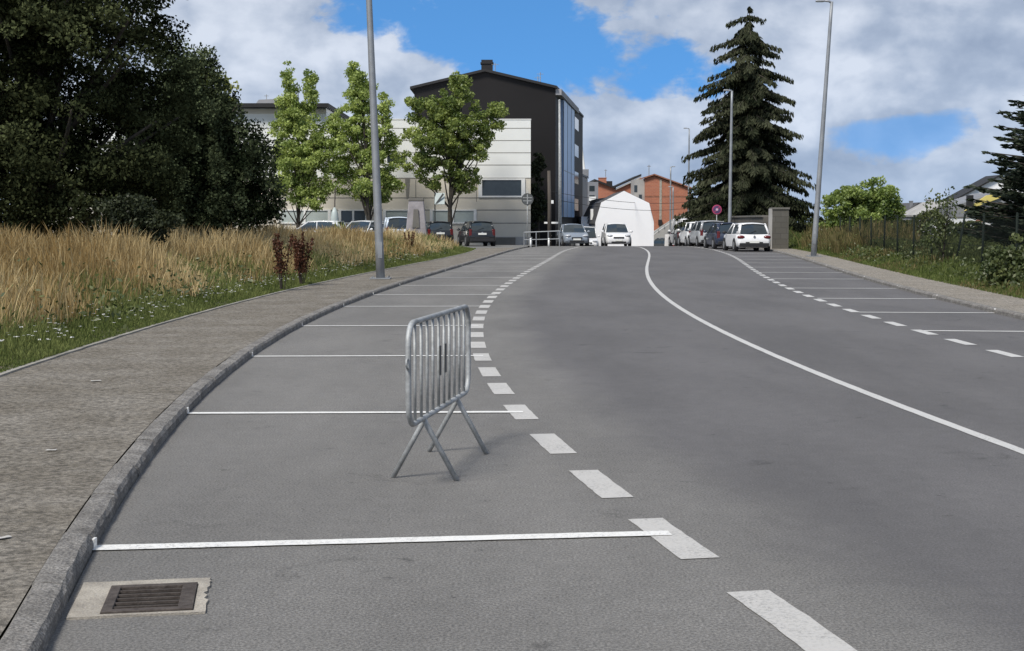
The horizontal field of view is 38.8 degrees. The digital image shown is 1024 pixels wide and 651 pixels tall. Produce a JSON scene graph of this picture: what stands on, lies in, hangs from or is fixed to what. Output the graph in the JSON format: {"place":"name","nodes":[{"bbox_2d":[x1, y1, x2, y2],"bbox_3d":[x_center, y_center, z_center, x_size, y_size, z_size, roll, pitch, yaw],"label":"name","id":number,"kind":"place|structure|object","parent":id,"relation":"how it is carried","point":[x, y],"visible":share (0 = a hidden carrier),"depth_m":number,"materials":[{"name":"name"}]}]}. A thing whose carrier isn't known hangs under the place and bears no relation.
{"place":"outdoors","nodes":[
{"label":"outdoors","id":0,"kind":"place"},
{"bbox_2d":[0,231,475,372],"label":"field","id":1,"kind":"structure","parent":0,"point":[120,330],"depth_m":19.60,"materials":[{"name":"plant"}]},
{"bbox_2d":[0,0,214,242],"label":"broadleaf tree","id":2,"kind":"object","parent":1,"relation":"on","point":[41,157],"visible":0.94,"depth_m":36.67,"materials":[{"name":"green plant"}]},
{"bbox_2d":[91,191,184,249],"bbox_3d":[-8.700,-1.992,33.951,2.219,2.281,1.734,0,4,0],"label":"shrub","id":3,"kind":"object","parent":1,"relation":"on","point":[143,213],"visible":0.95,"depth_m":33.58,"materials":[{"name":"green plant"}]},
{"bbox_2d":[120,33,287,238],"bbox_3d":[-10.389,-5.714,47.728,6.036,7.742,4.002,0,4,0],"label":"bushy tree","id":4,"kind":"object","parent":1,"relation":"on","point":[216,191],"visible":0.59,"depth_m":47.05,"materials":[{"name":"green plant"}]},
{"bbox_2d":[0,254,421,340],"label":"white daisies","id":5,"kind":"object","parent":1,"relation":"on","point":[162,306],"visible":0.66,"depth_m":21.96,"materials":[{"name":"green plant"}]},
{"bbox_2d":[185,50,241,227],"bbox_3d":[-12.261,-6.752,57.710,2.798,8.350,2.358,-3,5,-38],"label":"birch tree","id":6,"kind":"object","parent":1,"relation":"on","point":[230,86],"visible":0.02,"depth_m":57.60,"materials":[{"name":"green plant"}]},
{"bbox_2d":[0,226,451,335],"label":"leafy weeds","id":7,"kind":"object","parent":1,"relation":"on","point":[146,302],"visible":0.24,"depth_m":24.20,"materials":[{"name":"green plant"}]},
{"bbox_2d":[0,218,458,337],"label":"tall dry grass","id":8,"kind":"structure","parent":1,"relation":"on","point":[50,253],"depth_m":28.14,"materials":[{"name":"plant"}]},
{"bbox_2d":[271,233,293,288],"bbox_3d":[-4.998,-1.389,31.500,0.535,1.261,0.431,0,4,0],"label":"dock plant","id":9,"kind":"object","parent":1,"relation":"on","point":[278,255],"visible":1,"depth_m":31.47,"materials":[{"name":"brown plant"}]},
{"bbox_2d":[290,230,313,283],"bbox_3d":[-4.949,-1.581,33.961,0.506,1.291,0.605,-4,5,-41],"label":"dock plant","id":10,"kind":"object","parent":1,"relation":"on","point":[301,257],"visible":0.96,"depth_m":33.86,"materials":[{"name":"brown plant"}]},
{"bbox_2d":[403,231,415,247],"bbox_3d":[-4.229,-3.363,59.931,0.474,1.091,0.357,-3,5,-32],"label":"dock plant","id":11,"kind":"object","parent":1,"relation":"on","point":[412,236],"visible":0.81,"depth_m":59.90,"materials":[{"name":"brown plant"}]},
{"bbox_2d":[0,248,512,634],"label":"pavement","id":12,"kind":"structure","parent":0,"point":[77,418],"depth_m":12.33,"materials":[{"name":"concrete"}]},
{"bbox_2d":[0,249,475,376],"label":"pavement edging","id":13,"kind":"object","parent":12,"relation":"on","point":[12,370],"visible":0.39,"depth_m":20.29,"materials":[{"name":"concrete"}]},
{"bbox_2d":[366,0,391,278],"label":"street lamp","id":14,"kind":"object","parent":12,"relation":"on","point":[379,249],"visible":1,"depth_m":37.60,"materials":[{"name":"metal"}]},
{"bbox_2d":[378,242,381,257],"bbox_3d":[-3.430,-1.962,37.745,0.103,0.420,0.012,0,4,0],"label":"access door","id":15,"kind":"structure","parent":14,"relation":"in","point":[379,243],"depth_m":37.74,"materials":[{"name":"metal"}]},
{"bbox_2d":[322,221,353,231],"bbox_3d":[-7.385,-3.717,61.876,2.154,1.515,2.033,3,5,40],"label":"spiky plant","id":16,"kind":"object","parent":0,"point":[338,225],"visible":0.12,"depth_m":61.61,"materials":[{"name":"green plant"}]},
{"bbox_2d":[0,222,1006,639],"bbox_3d":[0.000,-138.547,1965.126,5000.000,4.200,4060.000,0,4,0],"label":"ground","id":17,"kind":"structure","parent":0,"point":[98,484],"depth_m":8.54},
{"bbox_2d":[410,60,583,245],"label":"black building","id":18,"kind":"structure","parent":17,"relation":"on","point":[535,102],"depth_m":124.17,"materials":[{"name":"paint"}]},
{"bbox_2d":[575,199,577,210],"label":"window","id":19,"kind":"structure","parent":18,"relation":"in","point":[576,200],"depth_m":149.72,"materials":[{"name":"grey glass"}]},
{"bbox_2d":[575,172,577,183],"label":"window","id":20,"kind":"structure","parent":18,"relation":"in","point":[576,174],"depth_m":149.35,"materials":[{"name":"grey glass"}]},
{"bbox_2d":[575,144,578,157],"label":"window","id":21,"kind":"structure","parent":18,"relation":"in","point":[576,147],"depth_m":149.13,"materials":[{"name":"blue glass"}]},
{"bbox_2d":[575,117,578,131],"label":"window","id":22,"kind":"structure","parent":18,"relation":"in","point":[576,120],"depth_m":149.46,"materials":[{"name":"white glass"}]},
{"bbox_2d":[531,152,547,244],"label":"cypress tree","id":23,"kind":"object","parent":17,"relation":"on","point":[538,165],"visible":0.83,"depth_m":111.30,"materials":[{"name":"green plant"}]},
{"bbox_2d":[582,174,588,216],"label":"grey building","id":24,"kind":"structure","parent":17,"relation":"on","point":[585,190],"depth_m":178.89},
{"bbox_2d":[583,154,588,175],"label":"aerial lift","id":25,"kind":"object","parent":17,"relation":"on","point":[586,172],"visible":0.18,"depth_m":184.69,"materials":[{"name":"metal"}]},
{"bbox_2d":[578,198,603,226],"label":"slate roof house","id":26,"kind":"structure","parent":17,"relation":"on","point":[583,220],"depth_m":146.80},
{"bbox_2d":[588,182,597,204],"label":"terraced house","id":27,"kind":"structure","parent":17,"relation":"on","point":[592,189],"depth_m":194.17,"materials":[{"name":"paint"}]},
{"bbox_2d":[589,186,594,190],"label":"window","id":28,"kind":"structure","parent":27,"relation":"in","point":[591,188],"depth_m":194.13,"materials":[{"name":"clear glass"}]},
{"bbox_2d":[589,169,640,198],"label":"brick building","id":29,"kind":"structure","parent":17,"relation":"on","point":[606,188],"depth_m":211.12,"materials":[{"name":"brick"}]},
{"bbox_2d":[587,191,653,245],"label":"tent","id":30,"kind":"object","parent":17,"relation":"on","point":[637,219],"depth_m":120.68,"materials":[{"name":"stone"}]},
{"bbox_2d":[654,238,664,245],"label":"parked car","id":31,"kind":"object","parent":17,"relation":"on","point":[659,241],"visible":0.03,"depth_m":148.99,"materials":[{"name":"grey paint"}]},
{"bbox_2d":[631,166,691,230],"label":"brick building","id":32,"kind":"structure","parent":17,"relation":"on","point":[653,188],"depth_m":204.25,"materials":[{"name":"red brick"}]},
{"bbox_2d":[668,186,673,221],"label":"street lamp","id":33,"kind":"object","parent":17,"relation":"on","point":[672,202],"visible":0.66,"depth_m":164.36,"materials":[{"name":"metal"}]},
{"bbox_2d":[654,215,689,239],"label":"ramp wall","id":34,"kind":"structure","parent":17,"relation":"on","point":[661,231],"depth_m":179.64,"materials":[{"name":"concrete"}]},
{"bbox_2d":[669,166,674,234],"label":"street lamp","id":35,"kind":"object","parent":17,"relation":"on","point":[670,202],"visible":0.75,"depth_m":171.35,"materials":[{"name":"metal"}]},
{"bbox_2d":[683,128,689,210],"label":"street lamp","id":36,"kind":"object","parent":17,"relation":"on","point":[688,154],"visible":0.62,"depth_m":139.11,"materials":[{"name":"metal"}]},
{"bbox_2d":[685,178,711,218],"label":"evergreen tree","id":37,"kind":"object","parent":17,"relation":"on","point":[698,191],"visible":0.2,"depth_m":103.26,"materials":[{"name":"green plant"}]},
{"bbox_2d":[732,215,767,227],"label":"concrete wall","id":38,"kind":"structure","parent":17,"relation":"on","point":[763,219],"depth_m":83.55,"materials":[{"name":"concrete"}]},
{"bbox_2d":[895,199,932,217],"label":"slate roof house","id":39,"kind":"structure","parent":17,"relation":"on","point":[910,205],"depth_m":167.95,"materials":[{"name":"concrete"}]},
{"bbox_2d":[902,201,951,233],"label":"grey house","id":40,"kind":"structure","parent":17,"relation":"on","point":[917,209],"depth_m":153.87,"materials":[{"name":"concrete"}]},
{"bbox_2d":[938,217,976,232],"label":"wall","id":41,"kind":"structure","parent":17,"relation":"on","point":[960,219],"depth_m":131.50,"materials":[{"name":"concrete"}]},
{"bbox_2d":[938,193,1009,216],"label":"grey gable house","id":42,"kind":"structure","parent":17,"relation":"on","point":[980,196],"depth_m":144.55,"materials":[{"name":"paint"}]},
{"bbox_2d":[944,175,1022,200],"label":"white gable house","id":43,"kind":"structure","parent":17,"relation":"on","point":[984,182],"depth_m":159.36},
{"bbox_2d":[462,245,544,248],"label":"parking yard","id":44,"kind":"structure","parent":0,"point":[495,246],"depth_m":85.27,"materials":[{"name":"asphalt"}]},
{"bbox_2d":[43,94,531,246],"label":"white building","id":45,"kind":"structure","parent":44,"relation":"on","point":[504,187],"depth_m":99.58,"materials":[{"name":"paint"}]},
{"bbox_2d":[278,210,330,223],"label":"window","id":46,"kind":"structure","parent":45,"relation":"in","point":[322,214],"depth_m":99.68,"materials":[{"name":"grey glass"}]},
{"bbox_2d":[338,210,365,223],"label":"window","id":47,"kind":"structure","parent":45,"relation":"in","point":[347,216],"depth_m":99.68,"materials":[{"name":"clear glass"}]},
{"bbox_2d":[383,210,407,221],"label":"window","id":48,"kind":"structure","parent":45,"relation":"in","point":[386,213],"depth_m":99.68,"materials":[{"name":"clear glass"}]},
{"bbox_2d":[386,155,405,163],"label":"window","id":49,"kind":"structure","parent":45,"relation":"in","point":[388,159],"depth_m":99.42,"materials":[{"name":"clear glass"}]},
{"bbox_2d":[430,210,476,223],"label":"window","id":50,"kind":"structure","parent":45,"relation":"in","point":[461,216],"depth_m":99.68,"materials":[{"name":"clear glass"}]},
{"bbox_2d":[478,178,524,196],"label":"window","id":51,"kind":"structure","parent":45,"relation":"in","point":[489,187],"depth_m":99.54,"materials":[{"name":"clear glass"}]},
{"bbox_2d":[267,61,333,227],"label":"street tree","id":52,"kind":"object","parent":44,"relation":"on","point":[304,160],"visible":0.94,"depth_m":93.91,"materials":[{"name":"green plant"}]},
{"bbox_2d":[297,220,345,233],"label":"parked car","id":53,"kind":"object","parent":44,"relation":"on","point":[321,223],"visible":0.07,"depth_m":88.02,"materials":[{"name":"paint"}]},
{"bbox_2d":[331,188,338,220],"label":"wrapped post","id":54,"kind":"object","parent":44,"relation":"on","point":[334,214],"visible":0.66,"depth_m":89.60,"materials":[{"name":"white plastic"}]},
{"bbox_2d":[341,220,383,231],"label":"parked car","id":55,"kind":"object","parent":44,"relation":"on","point":[363,224],"visible":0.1,"depth_m":87.41,"materials":[{"name":"paint"}]},
{"bbox_2d":[321,60,406,219],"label":"street tree","id":56,"kind":"object","parent":44,"relation":"on","point":[353,129],"visible":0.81,"depth_m":93.96,"materials":[{"name":"green plant"}]},
{"bbox_2d":[383,217,406,231],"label":"parked car","id":57,"kind":"object","parent":44,"relation":"on","point":[398,222],"visible":0.06,"depth_m":85.81,"materials":[{"name":"paint"}]},
{"bbox_2d":[406,198,426,234],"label":"stone pillar","id":58,"kind":"structure","parent":44,"relation":"on","point":[416,219],"depth_m":79.51,"materials":[{"name":"concrete"}]},
{"bbox_2d":[434,191,444,220],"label":"tilted board","id":59,"kind":"object","parent":44,"relation":"on","point":[439,198],"visible":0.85,"depth_m":90.61,"materials":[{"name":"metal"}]},
{"bbox_2d":[426,221,453,243],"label":"parked car","id":60,"kind":"object","parent":44,"relation":"on","point":[440,228],"visible":0.41,"depth_m":89.93,"materials":[{"name":"black paint"}]},
{"bbox_2d":[400,70,509,225],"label":"street tree","id":61,"kind":"object","parent":44,"relation":"on","point":[444,124],"visible":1,"depth_m":93.85,"materials":[{"name":"green plant"}]},
{"bbox_2d":[457,221,495,245],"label":"parked car","id":62,"kind":"object","parent":44,"relation":"on","point":[483,232],"visible":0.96,"depth_m":86.04,"materials":[{"name":"black paint"}]},
{"bbox_2d":[521,191,532,244],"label":"round sign","id":63,"kind":"object","parent":44,"relation":"on","point":[527,198],"visible":0.94,"depth_m":91.60,"materials":[{"name":"metal"}]},
{"bbox_2d":[0,0,1023,221],"label":"sky","id":64,"kind":"structure","parent":0,"point":[916,90],"materials":[{"name":"blue"}]},
{"bbox_2d":[45,246,1023,650],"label":"road","id":65,"kind":"structure","parent":0,"point":[857,520],"depth_m":9.09,"materials":[{"name":"asphalt"}]},
{"bbox_2d":[66,578,210,619],"bbox_3d":[-1.566,1.151,6.157,0.554,0.023,0.580,-1,4,-9],"label":"storm drain","id":66,"kind":"object","parent":65,"relation":"on","point":[135,598],"visible":1,"depth_m":6.11,"materials":[{"name":"concrete"}]},
{"bbox_2d":[0,246,527,650],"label":"kerb","id":67,"kind":"structure","parent":65,"relation":"on","point":[35,621],"depth_m":7.78,"materials":[{"name":"stone"}]},
{"bbox_2d":[92,270,671,549],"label":"bay lines","id":68,"kind":"object","parent":65,"relation":"on","point":[358,540],"visible":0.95,"depth_m":7.29,"materials":[{"name":"white paint"}]},
{"bbox_2d":[391,304,488,480],"bbox_3d":[-0.461,0.414,9.451,0.441,1.016,1.948,1,4,9],"label":"crowd barrier","id":69,"kind":"object","parent":65,"relation":"on","point":[422,420],"visible":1,"depth_m":9.26,"materials":[{"name":"metal"}]},
{"bbox_2d":[524,231,559,246],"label":"metal railing","id":70,"kind":"object","parent":65,"relation":"on","point":[536,239],"visible":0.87,"depth_m":89.81,"materials":[{"name":"metal"}]},
{"bbox_2d":[547,171,553,245],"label":"utility pole","id":71,"kind":"object","parent":65,"relation":"on","point":[550,201],"visible":0.94,"depth_m":95.58,"materials":[{"name":"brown metal"}]},
{"bbox_2d":[544,99,561,245],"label":"utility pole","id":72,"kind":"object","parent":65,"relation":"on","point":[559,222],"visible":0.94,"depth_m":96.47,"materials":[{"name":"metal"}]},
{"bbox_2d":[551,191,684,203],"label":"overhead cable","id":73,"kind":"object","parent":72,"relation":"attached to","point":[617,201],"visible":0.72,"depth_m":115.01,"materials":[{"name":"rubber"}]},
{"bbox_2d":[564,201,686,210],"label":"overhead cable","id":74,"kind":"object","parent":72,"relation":"attached to","point":[615,208],"visible":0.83,"depth_m":109.15,"materials":[{"name":"rubber"}]},
{"bbox_2d":[556,224,589,245],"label":"parked car","id":75,"kind":"object","parent":65,"relation":"on","point":[573,233],"visible":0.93,"depth_m":94.61,"materials":[{"name":"metal"}]},
{"bbox_2d":[569,226,599,245],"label":"parked van","id":76,"kind":"object","parent":65,"relation":"on","point":[593,236],"visible":0.35,"depth_m":116.38,"materials":[{"name":"white paint"}]},
{"bbox_2d":[601,223,632,245],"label":"driving car","id":77,"kind":"object","parent":65,"relation":"on","point":[615,233],"visible":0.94,"depth_m":102.37,"materials":[{"name":"white paint"}]},
{"bbox_2d":[471,247,856,650],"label":"dashed line","id":78,"kind":"object","parent":65,"relation":"on","point":[804,631],"visible":0.98,"depth_m":7.19,"materials":[{"name":"white paint"}]},
{"bbox_2d":[664,233,673,245],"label":"plastic barrier","id":79,"kind":"object","parent":65,"relation":"on","point":[666,239],"visible":0.21,"depth_m":115.63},
{"bbox_2d":[667,226,682,245],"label":"parked car","id":80,"kind":"object","parent":65,"relation":"on","point":[673,237],"visible":0.36,"depth_m":102.69,"materials":[{"name":"grey paint"}]},
{"bbox_2d":[668,218,694,245],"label":"parked van","id":81,"kind":"object","parent":65,"relation":"on","point":[674,222],"visible":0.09,"depth_m":112.04,"materials":[{"name":"white paint"}]},
{"bbox_2d":[677,222,711,245],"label":"parked car","id":82,"kind":"object","parent":65,"relation":"on","point":[683,235],"visible":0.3,"depth_m":96.20,"materials":[{"name":"white paint"}]},
{"bbox_2d":[687,220,723,246],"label":"parked car","id":83,"kind":"object","parent":65,"relation":"on","point":[696,235],"visible":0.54,"depth_m":89.55,"materials":[{"name":"silver metal"}]},
{"bbox_2d":[712,205,721,220],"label":"no parking sign","id":84,"kind":"object","parent":65,"relation":"on","point":[716,209],"visible":0.91,"depth_m":93.63,"materials":[{"name":"metal"}]},
{"bbox_2d":[703,222,744,248],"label":"parked car","id":85,"kind":"object","parent":65,"relation":"on","point":[714,236],"visible":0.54,"depth_m":80.83,"materials":[{"name":"blue paint"}]},
{"bbox_2d":[722,222,770,251],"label":"parked car","id":86,"kind":"object","parent":65,"relation":"on","point":[754,236],"visible":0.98,"depth_m":74.20,"materials":[{"name":"white paint"}]},
{"bbox_2d":[634,246,1023,453],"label":"line","id":87,"kind":"object","parent":65,"relation":"on","point":[948,423],"visible":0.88,"depth_m":14.07,"materials":[{"name":"white paint"}]},
{"bbox_2d":[688,246,1022,356],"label":"dashed line","id":88,"kind":"object","parent":65,"relation":"on","point":[953,340],"visible":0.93,"depth_m":22.52,"materials":[{"name":"white paint"}]},
{"bbox_2d":[751,248,1023,319],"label":"kerb","id":89,"kind":"structure","parent":65,"relation":"on","point":[1008,313],"depth_m":30.96,"materials":[{"name":"concrete"}]},
{"bbox_2d":[801,257,1023,331],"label":"bay lines","id":90,"kind":"object","parent":65,"relation":"on","point":[907,298],"visible":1,"depth_m":25.16,"materials":[{"name":"white paint"}]},
{"bbox_2d":[773,248,1023,312],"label":"pavement","id":91,"kind":"structure","parent":0,"point":[1012,303],"depth_m":34.57,"materials":[{"name":"concrete"}]},
{"bbox_2d":[723,89,732,221],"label":"street lamp","id":92,"kind":"object","parent":91,"relation":"on","point":[730,173],"visible":0.88,"depth_m":91.44,"materials":[{"name":"metal"}]},
{"bbox_2d":[768,207,789,248],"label":"gate pier","id":93,"kind":"structure","parent":91,"relation":"on","point":[778,223],"depth_m":77.79,"materials":[{"name":"concrete"}]},
{"bbox_2d":[807,0,832,256],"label":"street lamp","id":94,"kind":"object","parent":91,"relation":"on","point":[817,197],"visible":1,"depth_m":60.84,"materials":[{"name":"metal"}]},
{"bbox_2d":[813,234,815,243],"bbox_3d":[12.720,-3.652,61.075,0.112,0.420,0.012,0,4,0],"label":"access door","id":95,"kind":"structure","parent":94,"relation":"in","point":[814,235],"depth_m":61.07,"materials":[{"name":"metal"}]},
{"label":"right field","id":96,"kind":"structure","parent":0,"visible":0},
{"bbox_2d":[674,6,823,245],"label":"spruce tree","id":97,"kind":"object","parent":96,"relation":"on","point":[762,173],"visible":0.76,"depth_m":96.17,"materials":[{"name":"green plant"}]},
{"bbox_2d":[804,224,892,250],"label":"leafy weed clumps","id":98,"kind":"object","parent":96,"relation":"on","point":[830,244],"visible":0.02,"depth_m":65.67,"materials":[{"name":"green plant"}]},
{"bbox_2d":[791,218,924,254],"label":"tall weeds","id":99,"kind":"object","parent":96,"relation":"on","point":[836,240],"visible":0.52,"depth_m":64.56,"materials":[{"name":"plant"}]},
{"bbox_2d":[819,175,906,230],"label":"bush","id":100,"kind":"object","parent":96,"relation":"on","point":[856,201],"visible":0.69,"depth_m":73.08,"materials":[{"name":"green plant"}]},
{"bbox_2d":[791,210,992,238],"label":"hedge","id":101,"kind":"object","parent":96,"relation":"on","point":[804,220],"visible":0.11,"depth_m":109.33,"materials":[{"name":"green plant"}]},
{"bbox_2d":[788,226,1023,298],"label":"green grass","id":102,"kind":"structure","parent":96,"relation":"on","point":[931,274],"depth_m":40.72,"materials":[{"name":"plant"}]},
{"bbox_2d":[788,232,1023,289],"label":"weeds","id":103,"kind":"object","parent":96,"relation":"on","point":[1006,282],"visible":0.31,"depth_m":39.66,"materials":[{"name":"green plant"}]},
{"bbox_2d":[789,233,1023,268],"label":"meadow grass","id":104,"kind":"structure","parent":96,"relation":"on","point":[908,247],"depth_m":56.37,"materials":[{"name":"green plant"}]},
{"bbox_2d":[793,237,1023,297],"bbox_3d":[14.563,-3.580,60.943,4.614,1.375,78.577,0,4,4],"label":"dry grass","id":105,"kind":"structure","parent":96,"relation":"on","point":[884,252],"depth_m":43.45,"materials":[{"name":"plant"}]},
{"bbox_2d":[840,212,1023,266],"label":"chain link fence","id":106,"kind":"object","parent":96,"relation":"on","point":[1017,216],"visible":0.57,"depth_m":44.78,"materials":[{"name":"metal"}]},
{"bbox_2d":[917,186,963,261],"bbox_3d":[12.638,-2.785,42.888,1.304,2.660,1.072,1,4,15],"label":"sapling","id":107,"kind":"object","parent":96,"relation":"on","point":[943,217],"visible":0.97,"depth_m":42.84,"materials":[{"name":"green plant"}]},
{"bbox_2d":[876,212,1005,253],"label":"meadow weeds","id":108,"kind":"object","parent":96,"relation":"on","point":[978,239],"visible":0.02,"depth_m":59.82,"materials":[{"name":"green plant"}]},
{"bbox_2d":[950,100,1023,245],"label":"cedar tree","id":109,"kind":"object","parent":96,"relation":"on","point":[1013,178],"visible":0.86,"depth_m":50.74,"materials":[{"name":"green plant"}]},
{"bbox_2d":[969,233,1023,284],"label":"shrub","id":110,"kind":"object","parent":96,"relation":"on","point":[1006,254],"visible":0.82,"depth_m":32.45,"materials":[{"name":"green plant"}]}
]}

